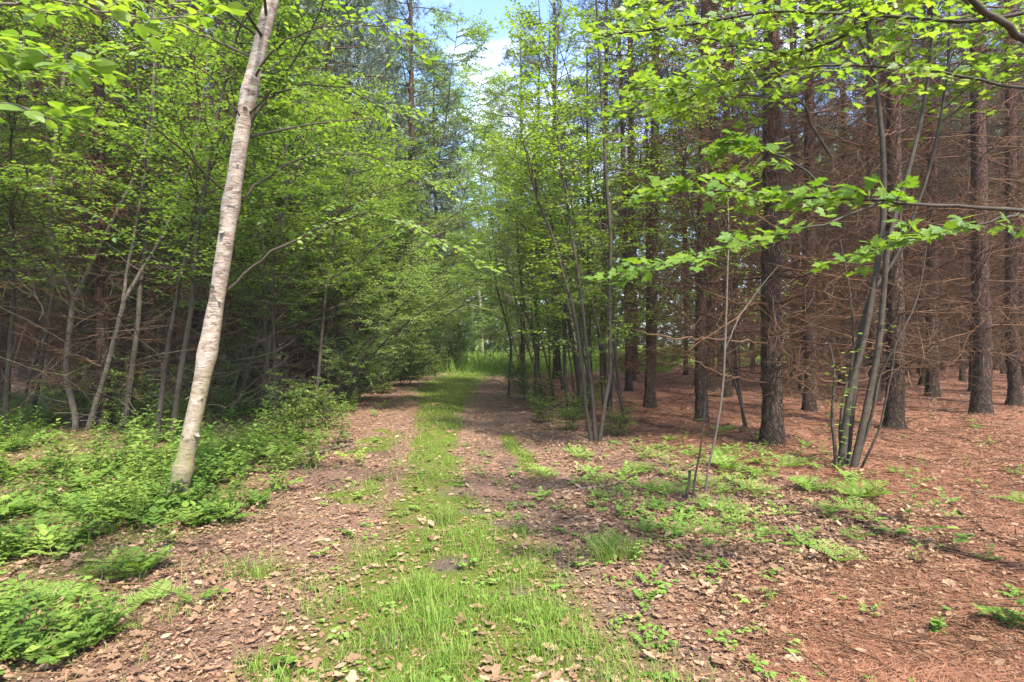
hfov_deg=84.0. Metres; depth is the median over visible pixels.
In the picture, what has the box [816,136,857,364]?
red pine
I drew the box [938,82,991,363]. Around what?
red pine
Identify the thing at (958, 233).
red pine
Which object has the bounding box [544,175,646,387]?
roadside sapling
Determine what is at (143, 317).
red pine
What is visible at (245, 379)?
bent stem
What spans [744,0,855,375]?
red pine
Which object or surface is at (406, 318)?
leafy tree
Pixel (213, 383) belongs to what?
red pine
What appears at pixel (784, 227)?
red pine
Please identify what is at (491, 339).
leafy tree
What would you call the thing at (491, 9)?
sky
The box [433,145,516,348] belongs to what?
leafy tree
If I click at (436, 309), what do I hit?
leafy tree
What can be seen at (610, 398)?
roadside sapling
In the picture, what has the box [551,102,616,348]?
tall aspen
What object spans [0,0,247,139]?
alder tree
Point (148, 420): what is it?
pale seedling
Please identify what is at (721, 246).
red pine
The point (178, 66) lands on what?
leafy tree
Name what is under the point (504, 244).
tall aspen
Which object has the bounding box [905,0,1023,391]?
red pine
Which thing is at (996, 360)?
red pine
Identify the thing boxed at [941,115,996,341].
red pine
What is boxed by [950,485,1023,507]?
fallen branch
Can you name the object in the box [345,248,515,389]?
leafy tree
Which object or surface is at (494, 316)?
leafy tree
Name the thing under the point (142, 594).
fern
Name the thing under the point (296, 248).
leafy tree
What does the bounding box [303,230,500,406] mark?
leafy tree
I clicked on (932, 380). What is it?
red pine
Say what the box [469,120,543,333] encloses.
leafy tree
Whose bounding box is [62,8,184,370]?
red pine
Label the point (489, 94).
roadside sapling
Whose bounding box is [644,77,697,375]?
red pine
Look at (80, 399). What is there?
leafy shrub
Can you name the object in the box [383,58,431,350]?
red pine
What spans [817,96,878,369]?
red pine
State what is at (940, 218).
red pine
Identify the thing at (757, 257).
red pine
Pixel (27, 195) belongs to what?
red pine
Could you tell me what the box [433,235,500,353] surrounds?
leafy tree
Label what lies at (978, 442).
fallen branch
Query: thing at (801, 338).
red pine
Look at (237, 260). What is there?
red pine
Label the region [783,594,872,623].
fallen branch
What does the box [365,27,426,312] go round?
red pine
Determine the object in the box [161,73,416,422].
leafy tree
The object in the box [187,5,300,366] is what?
red pine
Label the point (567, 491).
fallen branch
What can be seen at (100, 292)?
red pine
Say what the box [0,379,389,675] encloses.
ground cover
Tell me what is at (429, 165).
tall aspen
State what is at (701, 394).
red pine
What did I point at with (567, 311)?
slender sapling
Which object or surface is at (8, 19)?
leafy tree
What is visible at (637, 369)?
red pine
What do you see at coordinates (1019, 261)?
red pine
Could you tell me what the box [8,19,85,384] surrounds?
red pine
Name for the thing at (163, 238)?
red pine
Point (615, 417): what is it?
leafy shrub
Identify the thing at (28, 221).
red pine
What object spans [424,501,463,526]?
grass tuft
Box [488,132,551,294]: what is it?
leafy tree
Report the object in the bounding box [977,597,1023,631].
broadleaf weed
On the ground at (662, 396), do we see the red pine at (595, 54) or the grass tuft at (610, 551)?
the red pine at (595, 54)
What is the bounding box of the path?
[174,369,780,681]
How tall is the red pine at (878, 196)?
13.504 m
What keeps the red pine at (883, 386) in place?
on the ground at (662, 396)
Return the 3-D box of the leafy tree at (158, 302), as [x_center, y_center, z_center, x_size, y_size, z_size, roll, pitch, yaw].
[-6.231,-1.776,10.961,3.505,6.512,4.195,0,0,25]
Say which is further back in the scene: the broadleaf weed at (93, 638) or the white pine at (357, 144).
the white pine at (357, 144)
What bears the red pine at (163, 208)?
on the ground at (662, 396)
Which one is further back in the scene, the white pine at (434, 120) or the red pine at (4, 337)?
the white pine at (434, 120)
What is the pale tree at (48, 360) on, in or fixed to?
on the ground at (662, 396)
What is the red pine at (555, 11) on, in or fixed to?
on the ground at (662, 396)
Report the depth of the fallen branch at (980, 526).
4.02 m
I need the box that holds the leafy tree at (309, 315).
[201,235,424,399]
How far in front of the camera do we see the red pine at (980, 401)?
10.89 m
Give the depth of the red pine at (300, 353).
25.14 m
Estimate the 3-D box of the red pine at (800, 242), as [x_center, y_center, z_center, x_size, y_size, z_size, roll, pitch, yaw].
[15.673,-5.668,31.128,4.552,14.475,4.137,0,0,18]
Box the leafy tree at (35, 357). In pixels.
[0,97,136,411]
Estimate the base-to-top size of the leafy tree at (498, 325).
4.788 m
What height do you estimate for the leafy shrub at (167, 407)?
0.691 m
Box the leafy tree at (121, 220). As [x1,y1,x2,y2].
[1,38,175,393]
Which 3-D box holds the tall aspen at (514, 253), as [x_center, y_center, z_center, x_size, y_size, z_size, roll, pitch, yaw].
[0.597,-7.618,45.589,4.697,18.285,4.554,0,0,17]
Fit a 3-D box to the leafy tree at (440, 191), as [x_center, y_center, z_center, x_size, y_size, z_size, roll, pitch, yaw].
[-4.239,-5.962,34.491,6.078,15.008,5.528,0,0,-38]
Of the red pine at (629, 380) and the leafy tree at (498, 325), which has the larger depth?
the leafy tree at (498, 325)
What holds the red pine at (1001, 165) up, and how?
on the ground at (662, 396)
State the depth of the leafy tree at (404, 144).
21.07 m
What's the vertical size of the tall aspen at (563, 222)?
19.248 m
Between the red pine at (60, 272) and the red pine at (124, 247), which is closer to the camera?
the red pine at (124, 247)
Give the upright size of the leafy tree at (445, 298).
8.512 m
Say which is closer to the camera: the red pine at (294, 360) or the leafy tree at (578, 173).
the red pine at (294, 360)
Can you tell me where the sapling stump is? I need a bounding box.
[681,400,705,501]
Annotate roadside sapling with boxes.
[450,99,570,390]
[456,144,555,380]
[465,75,599,400]
[482,160,603,390]
[483,0,693,422]
[487,89,644,414]
[494,108,647,404]
[501,5,708,411]
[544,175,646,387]
[608,0,821,426]
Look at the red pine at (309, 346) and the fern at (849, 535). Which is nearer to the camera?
the fern at (849, 535)
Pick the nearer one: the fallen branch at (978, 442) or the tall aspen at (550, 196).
the fallen branch at (978, 442)
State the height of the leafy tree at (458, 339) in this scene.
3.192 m
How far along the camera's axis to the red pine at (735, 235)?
20.01 m
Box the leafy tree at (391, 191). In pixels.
[357,128,418,346]
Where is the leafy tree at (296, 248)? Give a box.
[257,90,363,372]
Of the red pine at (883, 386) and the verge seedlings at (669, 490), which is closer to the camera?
the verge seedlings at (669, 490)
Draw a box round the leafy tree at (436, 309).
[369,245,474,375]
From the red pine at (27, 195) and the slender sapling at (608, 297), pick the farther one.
the red pine at (27, 195)
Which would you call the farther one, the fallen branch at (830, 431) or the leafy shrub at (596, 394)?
the leafy shrub at (596, 394)
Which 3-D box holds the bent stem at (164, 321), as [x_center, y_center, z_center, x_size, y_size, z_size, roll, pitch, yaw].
[-5.840,-1.028,10.549,1.984,4.932,3.143,0,0,-9]
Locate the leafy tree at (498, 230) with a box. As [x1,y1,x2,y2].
[476,147,535,354]
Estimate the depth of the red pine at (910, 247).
26.76 m
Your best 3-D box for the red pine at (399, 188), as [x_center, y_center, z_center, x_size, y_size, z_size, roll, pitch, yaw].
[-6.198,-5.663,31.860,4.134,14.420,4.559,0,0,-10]
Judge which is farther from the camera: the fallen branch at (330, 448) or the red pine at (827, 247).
the red pine at (827, 247)
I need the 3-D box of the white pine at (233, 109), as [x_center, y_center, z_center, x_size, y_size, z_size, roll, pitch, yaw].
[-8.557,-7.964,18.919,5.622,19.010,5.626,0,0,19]
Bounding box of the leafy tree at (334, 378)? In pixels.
[268,155,418,395]
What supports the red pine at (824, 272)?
on the ground at (662, 396)
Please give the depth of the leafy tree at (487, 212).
58.05 m
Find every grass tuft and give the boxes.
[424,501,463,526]
[586,527,634,567]
[618,536,650,562]
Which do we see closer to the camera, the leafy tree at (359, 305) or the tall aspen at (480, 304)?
the leafy tree at (359, 305)
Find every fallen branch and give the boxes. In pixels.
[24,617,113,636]
[157,625,252,637]
[297,440,357,457]
[561,477,640,492]
[639,419,685,427]
[726,423,752,435]
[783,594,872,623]
[815,416,859,434]
[820,532,846,540]
[910,399,960,410]
[910,429,966,440]
[947,503,1023,551]
[948,434,1011,442]
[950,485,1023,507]
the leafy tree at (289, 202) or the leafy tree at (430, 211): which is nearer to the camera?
the leafy tree at (289, 202)
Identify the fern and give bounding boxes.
[0,524,69,556]
[23,575,98,607]
[117,546,173,570]
[126,579,183,603]
[707,450,752,470]
[787,474,838,491]
[817,476,892,499]
[838,525,873,539]
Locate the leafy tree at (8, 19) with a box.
[0,0,125,434]
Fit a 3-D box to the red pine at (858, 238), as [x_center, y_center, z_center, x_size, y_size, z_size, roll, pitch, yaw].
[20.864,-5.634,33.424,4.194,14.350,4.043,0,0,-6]
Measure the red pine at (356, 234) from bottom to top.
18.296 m
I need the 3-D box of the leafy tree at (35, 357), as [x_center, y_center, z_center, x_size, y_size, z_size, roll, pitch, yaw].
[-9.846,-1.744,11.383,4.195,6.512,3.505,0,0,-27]
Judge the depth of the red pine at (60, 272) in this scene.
24.10 m
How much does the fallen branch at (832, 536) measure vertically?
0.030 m
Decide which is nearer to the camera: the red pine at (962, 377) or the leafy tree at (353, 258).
the leafy tree at (353, 258)
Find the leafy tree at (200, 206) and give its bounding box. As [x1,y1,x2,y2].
[3,0,355,443]
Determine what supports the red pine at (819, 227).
on the ground at (662, 396)
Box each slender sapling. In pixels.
[455,201,570,398]
[471,77,607,412]
[479,0,690,442]
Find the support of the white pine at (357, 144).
on the ground at (662, 396)
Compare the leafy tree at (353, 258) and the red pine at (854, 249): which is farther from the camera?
the red pine at (854, 249)
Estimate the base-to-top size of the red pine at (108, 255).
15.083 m
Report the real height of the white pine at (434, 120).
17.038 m
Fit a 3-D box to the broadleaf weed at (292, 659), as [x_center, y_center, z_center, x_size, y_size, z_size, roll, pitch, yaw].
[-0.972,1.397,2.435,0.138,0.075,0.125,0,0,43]
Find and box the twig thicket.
[0,202,418,444]
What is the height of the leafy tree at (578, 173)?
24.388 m
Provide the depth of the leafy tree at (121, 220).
12.81 m
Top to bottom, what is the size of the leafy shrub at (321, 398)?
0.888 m
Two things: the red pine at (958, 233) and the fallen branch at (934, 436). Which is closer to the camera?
the fallen branch at (934, 436)
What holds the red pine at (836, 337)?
on the ground at (662, 396)
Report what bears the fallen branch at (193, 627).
on the path
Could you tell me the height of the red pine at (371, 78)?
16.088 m
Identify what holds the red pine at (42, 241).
on the ground at (662, 396)
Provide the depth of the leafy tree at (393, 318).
19.11 m
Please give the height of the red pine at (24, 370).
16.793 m
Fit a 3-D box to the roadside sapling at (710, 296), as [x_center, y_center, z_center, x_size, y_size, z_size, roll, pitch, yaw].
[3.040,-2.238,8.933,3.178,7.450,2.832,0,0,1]
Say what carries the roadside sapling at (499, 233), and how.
on the ground at (662, 396)
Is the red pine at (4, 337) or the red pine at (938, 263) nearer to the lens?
the red pine at (4, 337)
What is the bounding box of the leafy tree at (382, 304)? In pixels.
[331,250,426,385]
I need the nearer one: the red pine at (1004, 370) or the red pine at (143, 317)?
the red pine at (143, 317)
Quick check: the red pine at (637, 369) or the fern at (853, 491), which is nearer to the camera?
the fern at (853, 491)
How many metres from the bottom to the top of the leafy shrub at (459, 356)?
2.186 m
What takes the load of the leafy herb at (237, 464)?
on the ground at (662, 396)
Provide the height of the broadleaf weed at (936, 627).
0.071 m
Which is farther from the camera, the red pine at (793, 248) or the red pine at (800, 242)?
the red pine at (800, 242)
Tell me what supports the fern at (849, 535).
on the ground at (662, 396)
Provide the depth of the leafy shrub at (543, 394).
12.22 m
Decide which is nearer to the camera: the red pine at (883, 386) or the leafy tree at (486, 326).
the red pine at (883, 386)
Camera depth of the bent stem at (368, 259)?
20.00 m
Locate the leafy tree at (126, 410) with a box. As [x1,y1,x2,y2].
[19,0,283,432]
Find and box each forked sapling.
[0,0,225,430]
[84,24,251,430]
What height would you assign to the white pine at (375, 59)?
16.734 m
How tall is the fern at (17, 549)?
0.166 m
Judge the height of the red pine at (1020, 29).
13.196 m
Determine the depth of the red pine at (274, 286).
21.45 m
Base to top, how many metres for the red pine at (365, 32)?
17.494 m
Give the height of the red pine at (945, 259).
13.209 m
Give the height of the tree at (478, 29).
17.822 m
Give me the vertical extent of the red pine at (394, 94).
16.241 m
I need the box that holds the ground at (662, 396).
[0,344,1023,681]
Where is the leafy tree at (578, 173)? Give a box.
[559,121,601,280]
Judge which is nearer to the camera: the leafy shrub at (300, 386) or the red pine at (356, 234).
the leafy shrub at (300, 386)
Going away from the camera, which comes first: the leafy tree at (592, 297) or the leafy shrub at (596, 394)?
the leafy shrub at (596, 394)
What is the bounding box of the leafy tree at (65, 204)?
[0,0,161,413]
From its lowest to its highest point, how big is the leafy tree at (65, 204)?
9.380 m
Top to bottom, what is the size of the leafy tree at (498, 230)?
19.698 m
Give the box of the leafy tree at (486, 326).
[462,302,499,354]
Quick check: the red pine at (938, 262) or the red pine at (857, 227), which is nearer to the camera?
the red pine at (857, 227)
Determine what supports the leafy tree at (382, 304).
on the ground at (662, 396)
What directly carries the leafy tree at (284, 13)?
on the ground at (662, 396)
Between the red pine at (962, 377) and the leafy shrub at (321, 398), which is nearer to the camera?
the leafy shrub at (321, 398)
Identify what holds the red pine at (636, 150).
on the ground at (662, 396)
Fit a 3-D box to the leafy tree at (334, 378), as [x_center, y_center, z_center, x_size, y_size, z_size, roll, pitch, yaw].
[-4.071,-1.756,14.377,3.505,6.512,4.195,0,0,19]
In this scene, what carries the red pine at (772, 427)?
on the ground at (662, 396)
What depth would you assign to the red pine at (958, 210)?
22.20 m
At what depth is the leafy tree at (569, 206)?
49.87 m
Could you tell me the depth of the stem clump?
6.08 m
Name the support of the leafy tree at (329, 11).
on the ground at (662, 396)
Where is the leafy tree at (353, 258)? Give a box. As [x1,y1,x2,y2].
[280,63,395,390]
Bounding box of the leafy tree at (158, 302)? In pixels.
[36,90,284,413]
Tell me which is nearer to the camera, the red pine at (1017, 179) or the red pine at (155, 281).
the red pine at (1017, 179)
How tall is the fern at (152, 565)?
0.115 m
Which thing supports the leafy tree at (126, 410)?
on the ground at (662, 396)
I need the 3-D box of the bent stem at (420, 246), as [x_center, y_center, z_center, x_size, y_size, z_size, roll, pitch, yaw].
[-3.369,-1.319,18.762,5.799,5.655,1.727,0,0,11]
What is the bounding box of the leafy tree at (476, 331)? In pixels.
[426,255,488,353]
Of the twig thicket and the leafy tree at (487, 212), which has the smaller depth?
the twig thicket
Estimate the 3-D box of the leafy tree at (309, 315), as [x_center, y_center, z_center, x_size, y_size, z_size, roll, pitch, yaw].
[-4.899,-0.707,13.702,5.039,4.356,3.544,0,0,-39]
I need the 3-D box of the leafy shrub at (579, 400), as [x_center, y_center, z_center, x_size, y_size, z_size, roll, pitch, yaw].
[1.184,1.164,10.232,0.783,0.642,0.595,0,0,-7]
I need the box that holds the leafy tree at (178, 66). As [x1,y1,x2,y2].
[107,0,251,400]
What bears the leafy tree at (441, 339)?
on the ground at (662, 396)
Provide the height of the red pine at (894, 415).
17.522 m
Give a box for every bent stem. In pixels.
[110,131,254,371]
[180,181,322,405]
[212,172,370,311]
[235,151,475,411]
[277,203,472,386]
[327,192,421,354]
[327,210,492,381]
[342,192,424,379]
[371,189,480,378]
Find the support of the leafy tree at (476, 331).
on the ground at (662, 396)
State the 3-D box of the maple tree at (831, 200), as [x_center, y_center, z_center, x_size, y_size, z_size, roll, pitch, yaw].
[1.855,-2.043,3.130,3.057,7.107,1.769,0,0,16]
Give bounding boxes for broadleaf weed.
[6,631,79,664]
[55,606,137,643]
[269,655,297,674]
[872,519,913,537]
[915,525,975,550]
[927,618,945,632]
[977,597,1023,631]
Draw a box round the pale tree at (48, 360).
[16,1,139,406]
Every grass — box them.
[44,361,774,681]
[333,347,693,373]
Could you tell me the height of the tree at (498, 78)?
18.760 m
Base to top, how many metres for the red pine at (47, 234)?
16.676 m
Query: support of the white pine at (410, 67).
on the ground at (662, 396)
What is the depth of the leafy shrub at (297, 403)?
8.05 m
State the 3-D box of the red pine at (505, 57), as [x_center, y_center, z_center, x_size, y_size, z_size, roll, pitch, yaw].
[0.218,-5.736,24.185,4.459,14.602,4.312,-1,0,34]
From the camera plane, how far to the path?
3.61 m
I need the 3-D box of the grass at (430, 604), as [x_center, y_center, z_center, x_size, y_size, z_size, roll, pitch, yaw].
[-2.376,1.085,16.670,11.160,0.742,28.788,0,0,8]
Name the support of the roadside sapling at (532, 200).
on the ground at (662, 396)
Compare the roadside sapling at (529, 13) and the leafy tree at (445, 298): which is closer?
the roadside sapling at (529, 13)
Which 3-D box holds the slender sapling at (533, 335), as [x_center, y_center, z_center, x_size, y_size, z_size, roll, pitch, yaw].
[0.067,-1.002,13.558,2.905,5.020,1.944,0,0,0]
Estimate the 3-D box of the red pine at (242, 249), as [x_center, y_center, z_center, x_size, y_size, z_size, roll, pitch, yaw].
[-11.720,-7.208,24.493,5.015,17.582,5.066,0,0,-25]
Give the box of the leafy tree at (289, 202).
[171,91,342,397]
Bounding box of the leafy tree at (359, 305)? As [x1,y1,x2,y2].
[327,253,396,341]
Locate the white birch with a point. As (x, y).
(207, 348)
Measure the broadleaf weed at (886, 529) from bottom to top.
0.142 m
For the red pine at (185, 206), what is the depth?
21.42 m
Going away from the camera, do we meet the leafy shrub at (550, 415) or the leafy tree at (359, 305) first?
the leafy shrub at (550, 415)
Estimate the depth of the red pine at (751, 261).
24.32 m
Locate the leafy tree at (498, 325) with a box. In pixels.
[489,302,525,353]
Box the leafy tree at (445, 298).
[413,234,485,345]
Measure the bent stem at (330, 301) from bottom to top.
4.648 m
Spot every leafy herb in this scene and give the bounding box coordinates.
[225,444,246,488]
[267,435,286,469]
[899,475,935,523]
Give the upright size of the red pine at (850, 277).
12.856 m
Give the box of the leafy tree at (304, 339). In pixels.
[280,244,348,366]
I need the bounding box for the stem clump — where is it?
[587,0,1023,469]
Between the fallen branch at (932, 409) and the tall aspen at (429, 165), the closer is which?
the fallen branch at (932, 409)
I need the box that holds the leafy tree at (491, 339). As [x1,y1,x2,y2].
[473,299,512,352]
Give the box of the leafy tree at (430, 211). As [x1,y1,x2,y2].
[392,130,479,330]
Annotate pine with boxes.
[0,0,109,406]
[0,0,166,405]
[0,0,189,403]
[0,0,233,429]
[0,1,130,392]
[7,16,84,380]
[7,23,35,385]
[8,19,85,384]
[9,1,245,397]
[9,79,78,365]
[10,2,56,367]
[13,6,165,370]
[20,37,86,373]
[25,35,121,378]
[34,0,319,407]
[47,2,186,387]
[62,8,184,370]
[71,33,153,373]
[109,0,230,381]
[122,0,338,391]
[126,0,282,386]
[127,67,186,367]
[128,6,232,367]
[143,9,223,372]
[161,0,338,396]
[165,0,351,383]
[183,18,286,373]
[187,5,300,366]
[205,1,373,387]
[212,16,337,377]
[263,0,368,382]
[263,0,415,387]
[276,35,338,372]
[276,63,339,371]
[277,0,423,375]
[284,46,356,366]
[288,0,411,378]
[304,0,404,370]
[304,0,407,371]
[334,30,407,360]
[354,0,437,300]
[357,0,474,373]
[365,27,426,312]
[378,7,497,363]
[381,48,489,358]
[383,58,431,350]
[386,120,431,338]
[393,82,445,331]
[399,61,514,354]
[474,34,562,373]
[486,0,613,378]
[491,12,580,368]
[542,39,624,375]
[546,0,761,407]
[548,0,677,383]
[559,0,688,390]
[573,0,691,380]
[577,0,1023,446]
[589,23,687,373]
[591,0,846,422]
[613,52,695,374]
[626,0,803,389]
[634,4,789,384]
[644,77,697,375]
[645,0,832,397]
[658,126,715,370]
[671,4,786,381]
[671,45,758,376]
[673,0,937,411]
[709,80,761,369]
[716,1,832,385]
[716,67,790,373]
[725,0,1023,435]
[733,0,883,391]
[740,0,868,379]
[740,164,788,350]
[742,93,821,355]
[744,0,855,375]
[744,135,790,357]
[781,72,851,354]
[783,111,829,362]
[784,0,1008,400]
[785,11,907,385]
[789,112,849,367]
[797,17,879,374]
[804,3,968,391]
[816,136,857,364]
[817,0,1023,396]
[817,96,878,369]
[821,127,860,345]
[824,137,863,366]
[826,0,1023,414]
[826,21,940,373]
[827,77,918,362]
[832,125,877,363]
[833,115,902,365]
[847,1,997,385]
[856,26,957,374]
[857,80,944,365]
[902,64,966,363]
[902,78,967,372]
[904,0,1023,406]
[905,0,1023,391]
[905,12,1005,381]
[910,1,1023,366]
[910,158,957,350]
[915,104,969,369]
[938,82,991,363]
[939,60,1002,367]
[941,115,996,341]
[948,0,1023,385]
[948,48,1022,369]
[949,20,1023,366]
[953,27,1023,373]
[965,8,1023,376]
[966,38,1023,378]
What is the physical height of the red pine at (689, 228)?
16.206 m
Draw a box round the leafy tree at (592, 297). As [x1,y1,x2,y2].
[547,240,622,347]
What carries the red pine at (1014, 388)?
on the ground at (662, 396)
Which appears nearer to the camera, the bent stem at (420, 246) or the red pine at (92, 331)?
the red pine at (92, 331)
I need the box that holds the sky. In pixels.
[13,0,1023,343]
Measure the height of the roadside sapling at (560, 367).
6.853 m
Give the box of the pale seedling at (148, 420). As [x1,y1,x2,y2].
[134,405,152,428]
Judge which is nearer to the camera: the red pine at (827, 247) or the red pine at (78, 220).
the red pine at (78, 220)
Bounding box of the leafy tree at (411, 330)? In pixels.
[376,273,440,376]
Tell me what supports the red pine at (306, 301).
on the ground at (662, 396)
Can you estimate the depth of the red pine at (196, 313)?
11.65 m
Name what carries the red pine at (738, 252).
on the ground at (662, 396)
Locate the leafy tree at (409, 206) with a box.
[302,145,442,377]
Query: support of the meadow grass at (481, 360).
on the ground at (662, 396)
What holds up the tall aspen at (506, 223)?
on the ground at (662, 396)
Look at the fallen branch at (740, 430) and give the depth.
8.60 m
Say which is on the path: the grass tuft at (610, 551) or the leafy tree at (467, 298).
the grass tuft at (610, 551)
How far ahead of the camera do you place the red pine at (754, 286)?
31.85 m
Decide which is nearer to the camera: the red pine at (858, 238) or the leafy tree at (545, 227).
the red pine at (858, 238)
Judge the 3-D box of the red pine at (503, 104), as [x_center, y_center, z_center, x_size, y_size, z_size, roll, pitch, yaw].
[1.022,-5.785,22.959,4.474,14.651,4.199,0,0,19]
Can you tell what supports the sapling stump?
on the ground at (662, 396)
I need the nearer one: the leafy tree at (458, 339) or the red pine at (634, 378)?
the red pine at (634, 378)
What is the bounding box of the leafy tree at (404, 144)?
[329,116,432,352]
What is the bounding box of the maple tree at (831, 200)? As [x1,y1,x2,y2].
[579,0,1023,286]
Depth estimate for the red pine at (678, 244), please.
27.13 m
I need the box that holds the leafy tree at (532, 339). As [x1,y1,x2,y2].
[517,302,550,352]
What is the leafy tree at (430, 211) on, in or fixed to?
on the ground at (662, 396)
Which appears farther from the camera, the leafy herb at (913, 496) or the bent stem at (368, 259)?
the bent stem at (368, 259)
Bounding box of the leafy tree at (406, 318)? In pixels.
[368,250,440,379]
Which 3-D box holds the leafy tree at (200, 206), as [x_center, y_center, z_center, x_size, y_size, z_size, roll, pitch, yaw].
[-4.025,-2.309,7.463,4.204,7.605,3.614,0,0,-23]
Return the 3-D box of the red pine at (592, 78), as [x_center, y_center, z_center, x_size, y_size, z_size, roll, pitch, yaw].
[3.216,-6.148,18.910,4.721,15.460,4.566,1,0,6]
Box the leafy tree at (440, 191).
[402,110,481,351]
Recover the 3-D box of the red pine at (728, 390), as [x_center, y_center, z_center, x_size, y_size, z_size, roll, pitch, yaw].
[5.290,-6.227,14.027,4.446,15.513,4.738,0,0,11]
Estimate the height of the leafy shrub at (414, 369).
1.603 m
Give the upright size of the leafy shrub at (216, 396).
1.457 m
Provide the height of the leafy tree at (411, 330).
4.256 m
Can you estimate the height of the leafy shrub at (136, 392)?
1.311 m
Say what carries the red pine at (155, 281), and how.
on the ground at (662, 396)
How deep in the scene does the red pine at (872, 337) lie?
13.49 m
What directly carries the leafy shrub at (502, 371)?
on the ground at (662, 396)
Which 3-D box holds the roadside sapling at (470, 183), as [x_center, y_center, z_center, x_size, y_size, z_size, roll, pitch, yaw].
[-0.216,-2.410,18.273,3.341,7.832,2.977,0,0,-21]
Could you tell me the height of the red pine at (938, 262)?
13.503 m
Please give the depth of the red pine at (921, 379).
17.82 m
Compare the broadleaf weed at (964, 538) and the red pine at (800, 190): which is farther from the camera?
the red pine at (800, 190)
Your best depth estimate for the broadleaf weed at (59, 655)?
2.43 m
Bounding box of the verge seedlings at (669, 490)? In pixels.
[299,406,1023,681]
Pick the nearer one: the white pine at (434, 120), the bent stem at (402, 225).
the bent stem at (402, 225)
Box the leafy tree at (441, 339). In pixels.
[417,291,469,371]
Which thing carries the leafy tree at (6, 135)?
on the ground at (662, 396)
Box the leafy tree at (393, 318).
[342,262,436,380]
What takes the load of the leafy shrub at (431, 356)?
on the ground at (662, 396)
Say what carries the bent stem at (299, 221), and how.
on the ground at (662, 396)
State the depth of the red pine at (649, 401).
12.21 m
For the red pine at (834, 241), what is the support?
on the ground at (662, 396)
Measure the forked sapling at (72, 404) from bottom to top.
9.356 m
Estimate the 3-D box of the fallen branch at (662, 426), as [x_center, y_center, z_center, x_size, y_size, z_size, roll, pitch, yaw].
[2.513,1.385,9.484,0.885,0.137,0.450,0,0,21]
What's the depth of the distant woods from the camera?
63.23 m
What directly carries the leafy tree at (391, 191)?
on the ground at (662, 396)
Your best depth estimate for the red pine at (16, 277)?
9.86 m
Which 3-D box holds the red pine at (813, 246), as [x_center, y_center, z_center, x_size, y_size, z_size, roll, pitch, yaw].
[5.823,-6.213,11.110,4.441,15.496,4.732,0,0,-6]
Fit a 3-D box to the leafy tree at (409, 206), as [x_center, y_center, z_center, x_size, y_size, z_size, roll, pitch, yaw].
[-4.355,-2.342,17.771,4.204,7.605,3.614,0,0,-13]
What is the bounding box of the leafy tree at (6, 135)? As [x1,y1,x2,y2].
[0,27,52,296]
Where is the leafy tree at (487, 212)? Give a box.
[459,132,510,349]
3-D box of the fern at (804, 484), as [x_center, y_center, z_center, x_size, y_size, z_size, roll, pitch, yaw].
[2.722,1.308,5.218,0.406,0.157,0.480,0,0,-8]
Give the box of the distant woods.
[10,92,1022,355]
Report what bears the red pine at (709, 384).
on the ground at (662, 396)
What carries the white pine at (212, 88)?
on the ground at (662, 396)
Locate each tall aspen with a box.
[414,78,464,350]
[430,90,489,350]
[458,71,512,354]
[483,130,529,351]
[484,106,519,351]
[498,145,534,349]
[523,110,572,338]
[546,124,586,344]
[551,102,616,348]
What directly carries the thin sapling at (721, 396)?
on the ground at (662, 396)
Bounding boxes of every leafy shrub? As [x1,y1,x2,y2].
[30,349,112,424]
[95,353,170,425]
[144,390,190,429]
[167,342,244,420]
[257,368,321,433]
[284,373,335,413]
[295,376,347,427]
[331,345,398,398]
[368,363,396,393]
[395,342,443,385]
[399,335,437,379]
[418,346,442,374]
[425,332,470,369]
[494,353,532,390]
[503,355,542,399]
[520,374,564,405]
[528,391,561,421]
[552,403,591,430]
[556,388,598,419]
[572,376,606,408]
[599,404,640,435]
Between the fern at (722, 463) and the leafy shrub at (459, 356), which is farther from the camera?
the leafy shrub at (459, 356)
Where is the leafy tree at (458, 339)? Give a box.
[435,305,481,367]
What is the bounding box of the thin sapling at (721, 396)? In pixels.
[704,189,774,492]
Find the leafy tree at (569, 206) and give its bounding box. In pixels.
[530,152,597,342]
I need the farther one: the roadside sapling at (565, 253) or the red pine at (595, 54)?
the red pine at (595, 54)
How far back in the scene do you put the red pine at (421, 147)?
37.24 m
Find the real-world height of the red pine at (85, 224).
18.256 m
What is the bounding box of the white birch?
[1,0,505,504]
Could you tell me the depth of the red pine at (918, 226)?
22.89 m
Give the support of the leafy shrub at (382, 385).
on the ground at (662, 396)
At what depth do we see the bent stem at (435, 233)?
20.60 m
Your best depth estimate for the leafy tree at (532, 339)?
41.51 m
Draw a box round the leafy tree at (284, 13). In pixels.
[203,0,394,412]
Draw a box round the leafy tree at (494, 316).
[475,248,532,351]
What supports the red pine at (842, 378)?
on the ground at (662, 396)
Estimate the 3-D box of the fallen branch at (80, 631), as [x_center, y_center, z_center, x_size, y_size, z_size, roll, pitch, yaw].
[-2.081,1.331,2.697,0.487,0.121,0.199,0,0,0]
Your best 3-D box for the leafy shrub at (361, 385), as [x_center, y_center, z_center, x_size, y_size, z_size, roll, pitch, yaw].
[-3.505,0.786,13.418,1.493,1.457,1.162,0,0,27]
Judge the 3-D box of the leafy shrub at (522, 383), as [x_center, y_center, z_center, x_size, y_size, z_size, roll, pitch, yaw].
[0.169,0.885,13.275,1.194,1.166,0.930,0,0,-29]
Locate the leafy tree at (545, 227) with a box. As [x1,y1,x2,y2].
[481,123,576,312]

